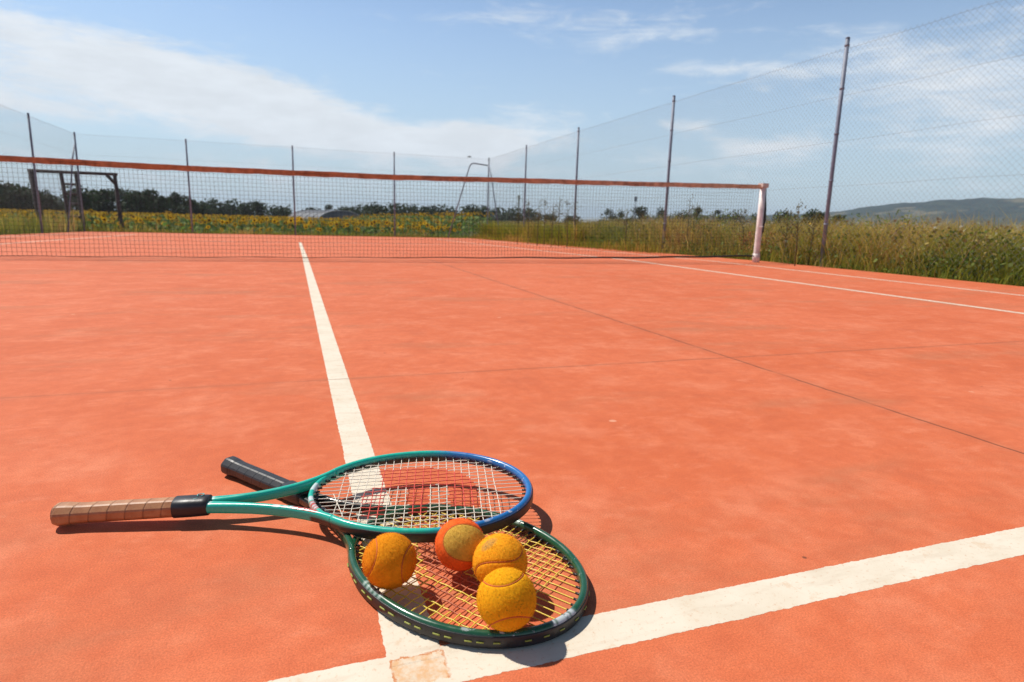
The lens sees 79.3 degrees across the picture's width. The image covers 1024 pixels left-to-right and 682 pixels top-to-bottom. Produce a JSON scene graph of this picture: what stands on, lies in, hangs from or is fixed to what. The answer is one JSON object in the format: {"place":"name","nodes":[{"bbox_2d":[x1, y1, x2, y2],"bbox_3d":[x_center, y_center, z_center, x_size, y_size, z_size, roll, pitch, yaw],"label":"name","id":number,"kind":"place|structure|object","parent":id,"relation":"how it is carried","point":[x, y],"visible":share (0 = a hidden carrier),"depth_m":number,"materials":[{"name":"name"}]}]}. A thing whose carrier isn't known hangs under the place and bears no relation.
{"place":"outdoors","nodes":[
{"label":"outdoors","id":0,"kind":"place"},
{"bbox_2d":[0,208,490,237],"bbox_3d":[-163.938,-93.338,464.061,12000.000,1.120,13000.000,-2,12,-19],"label":"ground","id":1,"kind":"structure","parent":0,"point":[331,232],"depth_m":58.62,"materials":[{"name":"green plant"}]},
{"bbox_2d":[0,198,8,209],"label":"tree","id":2,"kind":"object","parent":1,"relation":"on","point":[4,205],"visible":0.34,"depth_m":112.81,"materials":[{"name":"green plant"}]},
{"bbox_2d":[0,180,26,208],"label":"tree","id":3,"kind":"object","parent":1,"relation":"on","point":[5,187],"visible":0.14,"depth_m":120.78,"materials":[{"name":"green plant"}]},
{"bbox_2d":[0,186,42,212],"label":"tree","id":4,"kind":"object","parent":1,"relation":"on","point":[21,193],"visible":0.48,"depth_m":113.32,"materials":[{"name":"green plant"}]},
{"bbox_2d":[7,183,48,194],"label":"tree","id":5,"kind":"object","parent":1,"relation":"on","point":[17,186],"visible":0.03,"depth_m":151.62,"materials":[{"name":"green plant"}]},
{"bbox_2d":[0,105,83,234],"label":"chain link fence","id":6,"kind":"object","parent":1,"relation":"on","point":[34,167],"visible":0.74,"depth_m":15.41,"materials":[{"name":"grey metal"}]},
{"bbox_2d":[29,189,61,211],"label":"tree","id":7,"kind":"object","parent":1,"relation":"on","point":[46,191],"visible":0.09,"depth_m":133.31,"materials":[{"name":"green plant"}]},
{"bbox_2d":[40,194,70,211],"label":"tree","id":8,"kind":"object","parent":1,"relation":"on","point":[49,205],"visible":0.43,"depth_m":121.54,"materials":[{"name":"green plant"}]},
{"bbox_2d":[58,191,86,211],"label":"tree","id":9,"kind":"object","parent":1,"relation":"on","point":[72,206],"visible":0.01,"depth_m":140.12,"materials":[{"name":"green plant"}]},
{"bbox_2d":[27,169,123,229],"bbox_3d":[-13.798,-4.068,19.715,2.500,2.620,0.250,-2,12,-19],"label":"timber frame","id":10,"kind":"object","parent":1,"relation":"on","point":[76,181],"visible":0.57,"depth_m":19.52,"materials":[{"name":"brown wood"}]},
{"bbox_2d":[60,185,102,211],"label":"tree","id":11,"kind":"object","parent":1,"relation":"on","point":[87,200],"visible":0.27,"depth_m":128.03,"materials":[{"name":"green plant"}]},
{"bbox_2d":[88,209,94,229],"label":"sunflower","id":12,"kind":"object","parent":1,"relation":"on","point":[91,218],"visible":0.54,"depth_m":20.61,"materials":[{"name":"green plant"}]},
{"bbox_2d":[88,187,116,214],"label":"tree","id":13,"kind":"object","parent":1,"relation":"on","point":[100,200],"visible":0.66,"depth_m":122.08,"materials":[{"name":"green plant"}]},
{"bbox_2d":[106,187,133,211],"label":"tree","id":14,"kind":"object","parent":1,"relation":"on","point":[120,192],"visible":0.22,"depth_m":136.12,"materials":[{"name":"green plant"}]},
{"bbox_2d":[130,215,138,231],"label":"sunflower","id":15,"kind":"object","parent":1,"relation":"on","point":[134,223],"visible":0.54,"depth_m":20.74,"materials":[{"name":"green plant"}]},
{"bbox_2d":[115,190,157,215],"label":"tree","id":16,"kind":"object","parent":1,"relation":"on","point":[133,201],"visible":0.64,"depth_m":125.01,"materials":[{"name":"green plant"}]},
{"bbox_2d":[142,188,166,208],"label":"tree","id":17,"kind":"object","parent":1,"relation":"on","point":[153,193],"visible":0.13,"depth_m":134.78,"materials":[{"name":"green plant"}]},
{"bbox_2d":[147,195,179,217],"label":"tree","id":18,"kind":"object","parent":1,"relation":"on","point":[157,202],"visible":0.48,"depth_m":127.28,"materials":[{"name":"green plant"}]},
{"bbox_2d":[163,210,173,229],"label":"sunflower","id":19,"kind":"object","parent":1,"relation":"on","point":[168,222],"visible":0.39,"depth_m":21.41,"materials":[{"name":"green plant"}]},
{"bbox_2d":[167,218,175,231],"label":"sunflower","id":20,"kind":"object","parent":1,"relation":"on","point":[172,225],"visible":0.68,"depth_m":21.07,"materials":[{"name":"green plant"}]},
{"bbox_2d":[167,192,188,217],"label":"tree","id":21,"kind":"object","parent":1,"relation":"on","point":[178,201],"visible":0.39,"depth_m":141.37,"materials":[{"name":"green plant"}]},
{"bbox_2d":[181,216,190,232],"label":"sunflower","id":22,"kind":"object","parent":1,"relation":"on","point":[186,225],"visible":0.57,"depth_m":21.09,"materials":[{"name":"green plant"}]},
{"bbox_2d":[174,198,202,216],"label":"tree","id":23,"kind":"object","parent":1,"relation":"on","point":[186,207],"visible":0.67,"depth_m":134.16,"materials":[{"name":"green plant"}]},
{"bbox_2d":[194,199,221,217],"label":"tree","id":24,"kind":"object","parent":1,"relation":"on","point":[207,206],"visible":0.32,"depth_m":200.35,"materials":[{"name":"green plant"}]},
{"bbox_2d":[196,198,239,217],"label":"tree","id":25,"kind":"object","parent":1,"relation":"on","point":[223,213],"visible":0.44,"depth_m":220.05,"materials":[{"name":"green plant"}]},
{"bbox_2d":[227,217,232,233],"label":"sunflower","id":26,"kind":"object","parent":1,"relation":"on","point":[230,220],"visible":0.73,"depth_m":21.69,"materials":[{"name":"green plant"}]},
{"bbox_2d":[222,199,240,216],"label":"tree","id":27,"kind":"object","parent":1,"relation":"on","point":[230,205],"visible":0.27,"depth_m":239.59,"materials":[{"name":"green plant"}]},
{"bbox_2d":[0,208,479,237],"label":"weed cover","id":28,"kind":"object","parent":1,"relation":"on","point":[51,223],"visible":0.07,"depth_m":18.89,"materials":[{"name":"green plant"}]},
{"bbox_2d":[235,202,255,217],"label":"tree","id":29,"kind":"object","parent":1,"relation":"on","point":[247,206],"visible":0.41,"depth_m":206.02,"materials":[{"name":"green plant"}]},
{"bbox_2d":[250,217,259,233],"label":"sunflower","id":30,"kind":"object","parent":1,"relation":"on","point":[254,220],"visible":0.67,"depth_m":21.89,"materials":[{"name":"green plant"}]},
{"bbox_2d":[250,200,268,216],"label":"tree","id":31,"kind":"object","parent":1,"relation":"on","point":[256,208],"visible":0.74,"depth_m":180.93,"materials":[{"name":"green plant"}]},
{"bbox_2d":[263,216,270,227],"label":"sunflower","id":32,"kind":"object","parent":1,"relation":"on","point":[269,224],"visible":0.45,"depth_m":24.06,"materials":[{"name":"green plant"}]},
{"bbox_2d":[263,205,290,218],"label":"tree","id":33,"kind":"object","parent":1,"relation":"on","point":[279,213],"visible":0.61,"depth_m":227.23,"materials":[{"name":"green plant"}]},
{"bbox_2d":[282,204,293,216],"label":"tree","id":34,"kind":"object","parent":1,"relation":"on","point":[287,208],"visible":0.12,"depth_m":249.65,"materials":[{"name":"green plant"}]},
{"bbox_2d":[288,210,360,221],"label":"greenhouse","id":35,"kind":"object","parent":1,"relation":"on","point":[302,213],"visible":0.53,"depth_m":123.40,"materials":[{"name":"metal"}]},
{"bbox_2d":[324,204,333,209],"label":"tree","id":36,"kind":"object","parent":1,"relation":"on","point":[329,207],"visible":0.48,"depth_m":177.85,"materials":[{"name":"green plant"}]},
{"bbox_2d":[338,221,345,233],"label":"sunflower","id":37,"kind":"object","parent":1,"relation":"on","point":[343,222],"visible":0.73,"depth_m":22.96,"materials":[{"name":"green plant"}]},
{"bbox_2d":[334,205,363,214],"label":"tree","id":38,"kind":"object","parent":1,"relation":"on","point":[351,208],"visible":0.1,"depth_m":236.64,"materials":[{"name":"green plant"}]},
{"bbox_2d":[346,204,368,215],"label":"tree","id":39,"kind":"object","parent":1,"relation":"on","point":[361,209],"visible":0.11,"depth_m":253.53,"materials":[{"name":"green plant"}]},
{"bbox_2d":[360,220,365,235],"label":"sunflower","id":40,"kind":"object","parent":1,"relation":"on","point":[363,227],"visible":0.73,"depth_m":23.33,"materials":[{"name":"green plant"}]},
{"bbox_2d":[369,219,380,235],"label":"sunflower","id":41,"kind":"object","parent":1,"relation":"on","point":[375,227],"visible":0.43,"depth_m":23.91,"materials":[{"name":"green plant"}]},
{"bbox_2d":[358,202,400,218],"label":"tree","id":42,"kind":"object","parent":1,"relation":"on","point":[375,209],"visible":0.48,"depth_m":217.61,"materials":[{"name":"green plant"}]},
{"bbox_2d":[381,199,406,218],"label":"tree","id":43,"kind":"object","parent":1,"relation":"on","point":[397,207],"visible":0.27,"depth_m":237.86,"materials":[{"name":"green plant"}]},
{"bbox_2d":[397,203,417,216],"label":"tree","id":44,"kind":"object","parent":1,"relation":"on","point":[407,208],"visible":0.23,"depth_m":258.81,"materials":[{"name":"green plant"}]},
{"bbox_2d":[409,204,439,219],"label":"tree","id":45,"kind":"object","parent":1,"relation":"on","point":[420,210],"visible":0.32,"depth_m":222.27,"materials":[{"name":"green plant"}]},
{"bbox_2d":[423,205,446,216],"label":"tree","id":46,"kind":"object","parent":1,"relation":"on","point":[434,206],"visible":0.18,"depth_m":242.81,"materials":[{"name":"green plant"}]},
{"bbox_2d":[434,220,443,235],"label":"sunflower","id":47,"kind":"object","parent":1,"relation":"on","point":[437,222],"visible":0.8,"depth_m":24.47,"materials":[{"name":"green plant"}]},
{"bbox_2d":[438,203,461,216],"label":"tree","id":48,"kind":"object","parent":1,"relation":"on","point":[450,209],"visible":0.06,"depth_m":262.07,"materials":[{"name":"green plant"}]},
{"bbox_2d":[453,204,484,220],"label":"tree","id":49,"kind":"object","parent":1,"relation":"on","point":[465,210],"visible":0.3,"depth_m":222.03,"materials":[{"name":"green plant"}]},
{"bbox_2d":[464,205,493,221],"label":"tree","id":50,"kind":"object","parent":1,"relation":"on","point":[485,212],"visible":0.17,"depth_m":242.43,"materials":[{"name":"green plant"}]},
{"bbox_2d":[489,206,504,222],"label":"tree","id":51,"kind":"object","parent":1,"relation":"on","point":[498,210],"visible":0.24,"depth_m":262.38,"materials":[{"name":"green plant"}]},
{"bbox_2d":[498,207,522,222],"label":"tree","id":52,"kind":"object","parent":1,"relation":"on","point":[508,216],"visible":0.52,"depth_m":224.49,"materials":[{"name":"green plant"}]},
{"bbox_2d":[515,208,543,222],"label":"tree","id":53,"kind":"object","parent":1,"relation":"on","point":[531,214],"visible":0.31,"depth_m":242.75,"materials":[{"name":"green plant"}]},
{"bbox_2d":[542,213,558,222],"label":"tree","id":54,"kind":"object","parent":1,"relation":"on","point":[548,218],"visible":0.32,"depth_m":166.12,"materials":[{"name":"green plant"}]},
{"bbox_2d":[562,214,581,223],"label":"tree","id":55,"kind":"object","parent":1,"relation":"on","point":[571,220],"visible":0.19,"depth_m":165.88,"materials":[{"name":"green plant"}]},
{"bbox_2d":[599,208,620,222],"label":"tree","id":56,"kind":"object","parent":1,"relation":"on","point":[610,213],"visible":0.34,"depth_m":164.15,"materials":[{"name":"green plant"}]},
{"bbox_2d":[614,210,624,222],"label":"tree","id":57,"kind":"object","parent":1,"relation":"on","point":[621,213],"visible":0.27,"depth_m":163.79,"materials":[{"name":"green plant"}]},
{"bbox_2d":[628,206,647,223],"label":"tree","id":58,"kind":"object","parent":1,"relation":"on","point":[641,212],"visible":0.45,"depth_m":143.57,"materials":[{"name":"green plant"}]},
{"bbox_2d":[648,207,669,222],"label":"tree","id":59,"kind":"object","parent":1,"relation":"on","point":[661,212],"visible":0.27,"depth_m":161.92,"materials":[{"name":"green plant"}]},
{"bbox_2d":[668,211,687,223],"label":"tree","id":60,"kind":"object","parent":1,"relation":"on","point":[684,217],"visible":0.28,"depth_m":160.72,"materials":[{"name":"green plant"}]},
{"bbox_2d":[682,197,696,245],"bbox_3d":[3.240,-2.100,11.363,0.284,1.170,0.320,-2,12,-19],"label":"tall weed","id":61,"kind":"object","parent":1,"relation":"on","point":[689,217],"visible":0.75,"depth_m":11.34,"materials":[{"name":"green plant"}]},
{"bbox_2d":[685,204,701,229],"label":"tall weed","id":62,"kind":"object","parent":1,"relation":"on","point":[695,215],"visible":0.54,"depth_m":11.77,"materials":[{"name":"green plant"}]},
{"bbox_2d":[691,207,705,224],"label":"tree","id":63,"kind":"object","parent":1,"relation":"on","point":[698,212],"visible":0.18,"depth_m":140.51,"materials":[{"name":"green plant"}]},
{"bbox_2d":[707,210,723,222],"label":"tree","id":64,"kind":"object","parent":1,"relation":"on","point":[714,215],"visible":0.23,"depth_m":158.36,"materials":[{"name":"green plant"}]},
{"bbox_2d":[722,210,742,224],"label":"tree","id":65,"kind":"object","parent":1,"relation":"on","point":[734,218],"visible":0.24,"depth_m":157.28,"materials":[{"name":"green plant"}]},
{"bbox_2d":[459,209,1023,285],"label":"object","id":66,"kind":"object","parent":1,"relation":"on","point":[1010,264],"visible":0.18,"depth_m":8.30,"materials":[{"name":"green plant"}]},
{"bbox_2d":[734,209,749,236],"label":"tall weed","id":67,"kind":"object","parent":1,"relation":"on","point":[745,210],"visible":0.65,"depth_m":10.12,"materials":[{"name":"green plant"}]},
{"bbox_2d":[488,0,1023,282],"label":"chain link fence","id":68,"kind":"object","parent":1,"relation":"on","point":[838,118],"visible":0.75,"depth_m":8.44,"materials":[{"name":"grey metal"}]},
{"bbox_2d":[750,213,767,223],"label":"tree","id":69,"kind":"object","parent":1,"relation":"on","point":[753,216],"visible":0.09,"depth_m":155.15,"materials":[{"name":"green plant"}]},
{"bbox_2d":[772,210,795,227],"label":"tree","id":70,"kind":"object","parent":1,"relation":"on","point":[778,214],"visible":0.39,"depth_m":152.72,"materials":[{"name":"green plant"}]},
{"bbox_2d":[777,207,794,259],"bbox_3d":[3.975,-1.498,9.041,0.271,0.894,0.312,-2,12,-19],"label":"tall weed","id":71,"kind":"object","parent":1,"relation":"on","point":[787,224],"visible":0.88,"depth_m":9.01,"materials":[{"name":"green plant"}]},
{"bbox_2d":[795,208,830,226],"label":"bush","id":72,"kind":"object","parent":1,"relation":"on","point":[807,216],"visible":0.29,"depth_m":83.42,"materials":[{"name":"green plant"}]},
{"bbox_2d":[804,212,822,265],"bbox_3d":[4.141,-1.369,8.478,0.282,0.854,0.239,-2,12,-19],"label":"tall weed","id":73,"kind":"object","parent":1,"relation":"on","point":[813,223],"visible":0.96,"depth_m":8.44,"materials":[{"name":"green plant"}]},
{"bbox_2d":[829,214,850,226],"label":"bush","id":74,"kind":"object","parent":1,"relation":"on","point":[839,216],"visible":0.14,"depth_m":82.65,"materials":[{"name":"green plant"}]},
{"bbox_2d":[0,232,1023,681],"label":"court","id":75,"kind":"object","parent":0,"point":[652,430],"visible":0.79,"depth_m":1.39,"materials":[{"name":"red concrete"}]},
{"bbox_2d":[4,234,135,243],"bbox_3d":[-6.248,-0.718,5.710,0.057,0.141,23.460,-2,12,-19],"label":"singles sideline","id":76,"kind":"object","parent":75,"relation":"on","point":[61,239],"visible":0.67,"depth_m":11.03,"materials":[{"name":"white paint"}]},
{"bbox_2d":[67,132,498,237],"bbox_3d":[-6.670,-4.597,19.927,12.885,3.400,1.762,-2,12,-19],"label":"chain link fence","id":77,"kind":"object","parent":75,"relation":"on","point":[186,159],"visible":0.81,"depth_m":20.23,"materials":[{"name":"grey metal"}]},
{"bbox_2d":[50,450,532,542],"bbox_3d":[-0.335,0.252,0.993,0.739,0.034,0.278,-2,15,-6],"label":"tennis racket","id":78,"kind":"object","parent":75,"relation":"on","point":[72,513],"visible":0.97,"depth_m":0.96,"materials":[{"name":"teal paint"}]},
{"bbox_2d":[299,243,307,258],"bbox_3d":[-3.377,-1.492,9.938,0.061,0.076,6.299,-2,12,-19],"label":"service line","id":79,"kind":"object","parent":75,"relation":"on","point":[302,249],"visible":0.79,"depth_m":9.08,"materials":[{"name":"white paint"}]},
{"bbox_2d":[303,259,442,666],"bbox_3d":[-1.225,-0.291,3.848,0.064,0.001,6.839,-2,12,-19],"label":"service line","id":80,"kind":"object","parent":75,"relation":"on","point":[403,644],"visible":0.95,"depth_m":1.26,"materials":[{"name":"white paint"}]},
{"bbox_2d":[221,456,589,648],"bbox_3d":[-0.222,0.283,0.960,0.745,0.034,0.284,9,13,33],"label":"tennis racket","id":81,"kind":"object","parent":75,"relation":"on","point":[372,594],"visible":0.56,"depth_m":0.81,"materials":[{"name":"green paint"}]},
{"bbox_2d":[362,532,416,589],"bbox_3d":[-0.157,0.282,0.795,0.072,0.072,0.072,-2,12,-19],"label":"tennis ball","id":82,"kind":"object","parent":81,"relation":"on","point":[389,560],"visible":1,"depth_m":0.77,"materials":[{"name":"fabric"}]},
{"bbox_2d":[435,518,484,571],"bbox_3d":[-0.070,0.276,0.840,0.071,0.071,0.071,-2,12,-19],"label":"tennis ball","id":83,"kind":"object","parent":81,"relation":"on","point":[457,540],"visible":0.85,"depth_m":0.81,"materials":[{"name":"fabric"}]},
{"bbox_2d":[472,533,527,581],"bbox_3d":[-0.015,0.285,0.798,0.073,0.073,0.073,-2,12,-19],"label":"tennis ball","id":84,"kind":"object","parent":81,"relation":"on","point":[493,552],"visible":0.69,"depth_m":0.78,"materials":[{"name":"fabric"}]},
{"bbox_2d":[476,566,537,631],"bbox_3d":[-0.006,0.301,0.721,0.072,0.072,0.072,-2,12,-19],"label":"tennis ball","id":85,"kind":"object","parent":81,"relation":"on","point":[506,598],"visible":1,"depth_m":0.70,"materials":[{"name":"fabric"}]},
{"bbox_2d":[515,196,522,244],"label":"tall weed","id":86,"kind":"object","parent":75,"relation":"on","point":[518,210],"visible":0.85,"depth_m":15.17,"materials":[{"name":"green plant"}]},
{"bbox_2d":[521,201,535,243],"bbox_3d":[0.384,-2.997,15.716,0.413,1.244,0.302,-2,12,-19],"label":"tall weed","id":87,"kind":"object","parent":75,"relation":"on","point":[528,218],"visible":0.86,"depth_m":15.68,"materials":[{"name":"green plant"}]},
{"bbox_2d":[438,239,624,259],"bbox_3d":[-0.343,-2.130,13.829,0.056,0.141,11.760,-2,12,-19],"label":"singles sideline","id":88,"kind":"object","parent":75,"relation":"on","point":[540,250],"visible":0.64,"depth_m":11.44,"materials":[{"name":"white paint"}]},
{"bbox_2d":[532,204,542,245],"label":"tall weed","id":89,"kind":"object","parent":75,"relation":"on","point":[538,219],"visible":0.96,"depth_m":14.70,"materials":[{"name":"green plant"}]},
{"bbox_2d":[540,200,547,244],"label":"tall weed","id":90,"kind":"object","parent":75,"relation":"on","point":[544,222],"visible":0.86,"depth_m":15.21,"materials":[{"name":"green plant"}]},
{"bbox_2d":[547,203,557,245],"bbox_3d":[0.887,-2.534,13.732,0.263,1.069,0.256,7,12,28],"label":"tall weed","id":91,"kind":"object","parent":75,"relation":"on","point":[552,222],"visible":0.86,"depth_m":13.71,"materials":[{"name":"green plant"}]},
{"bbox_2d":[552,197,562,245],"bbox_3d":[1.067,-2.801,14.708,0.321,1.250,0.304,-2,12,-19],"label":"tall weed","id":92,"kind":"object","parent":75,"relation":"on","point":[558,216],"visible":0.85,"depth_m":14.64,"materials":[{"name":"green plant"}]},
{"bbox_2d":[560,200,572,246],"bbox_3d":[1.192,-2.572,13.724,0.290,1.159,0.289,2,11,0],"label":"tall weed","id":93,"kind":"object","parent":75,"relation":"on","point":[567,216],"visible":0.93,"depth_m":13.66,"materials":[{"name":"green plant"}]},
{"bbox_2d":[570,202,580,244],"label":"tall weed","id":94,"kind":"object","parent":75,"relation":"on","point":[576,220],"visible":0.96,"depth_m":14.64,"materials":[{"name":"green plant"}]},
{"bbox_2d":[484,240,707,260],"bbox_3d":[0.913,-2.180,14.263,0.056,0.141,11.760,-2,12,-19],"label":"doubles sideline","id":95,"kind":"object","parent":75,"relation":"on","point":[606,251],"visible":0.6,"depth_m":11.74,"materials":[{"name":"white paint"}]},
{"bbox_2d":[622,209,631,244],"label":"tall weed","id":96,"kind":"object","parent":75,"relation":"on","point":[625,221],"visible":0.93,"depth_m":12.55,"materials":[{"name":"green plant"}]},
{"bbox_2d":[268,527,1023,681],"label":"service line","id":97,"kind":"object","parent":75,"relation":"on","point":[591,633],"visible":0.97,"depth_m":0.78,"materials":[{"name":"white paint"}]},
{"bbox_2d":[752,183,768,261],"bbox_3d":[3.501,-1.504,8.708,0.156,1.388,0.136,-2,12,-19],"label":"net post","id":98,"kind":"object","parent":75,"relation":"on","point":[761,219],"visible":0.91,"depth_m":8.67,"materials":[{"name":"white metal"}]},
{"bbox_2d":[0,155,760,258],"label":"tennis net","id":99,"kind":"object","parent":98,"relation":"attached to","point":[200,169],"visible":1,"depth_m":7.04,"materials":[{"name":"black fabric"}]},
{"bbox_2d":[630,260,1023,313],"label":"singles sideline","id":100,"kind":"object","parent":75,"relation":"on","point":[851,290],"visible":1,"depth_m":4.96,"materials":[{"name":"white paint"}]},
{"bbox_2d":[715,261,1023,295],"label":"doubles sideline","id":101,"kind":"object","parent":75,"relation":"on","point":[880,279],"visible":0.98,"depth_m":6.15,"materials":[{"name":"white paint"}]},
{"bbox_2d":[0,0,1023,222],"label":"sky","id":102,"kind":"structure","parent":0,"point":[460,79],"materials":[{"name":"blue"}]},
{"bbox_2d":[341,208,1023,286],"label":"meadow grass","id":103,"kind":"structure","parent":0,"point":[490,232],"depth_m":8.89,"materials":[{"name":"green plant"}]},
{"bbox_2d":[785,202,809,265],"bbox_3d":[3.688,-1.354,8.059,0.284,0.950,0.280,4,11,10],"label":"tall weed","id":104,"kind":"object","parent":103,"relation":"in","point":[798,212],"visible":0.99,"depth_m":8.04,"materials":[{"name":"green plant"}]},
{"bbox_2d":[601,198,1023,230],"bbox_3d":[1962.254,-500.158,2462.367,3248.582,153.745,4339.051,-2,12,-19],"label":"hills","id":105,"kind":"structure","parent":0,"point":[969,207],"depth_m":2345.66,"materials":[{"name":"green plant"}]}
]}

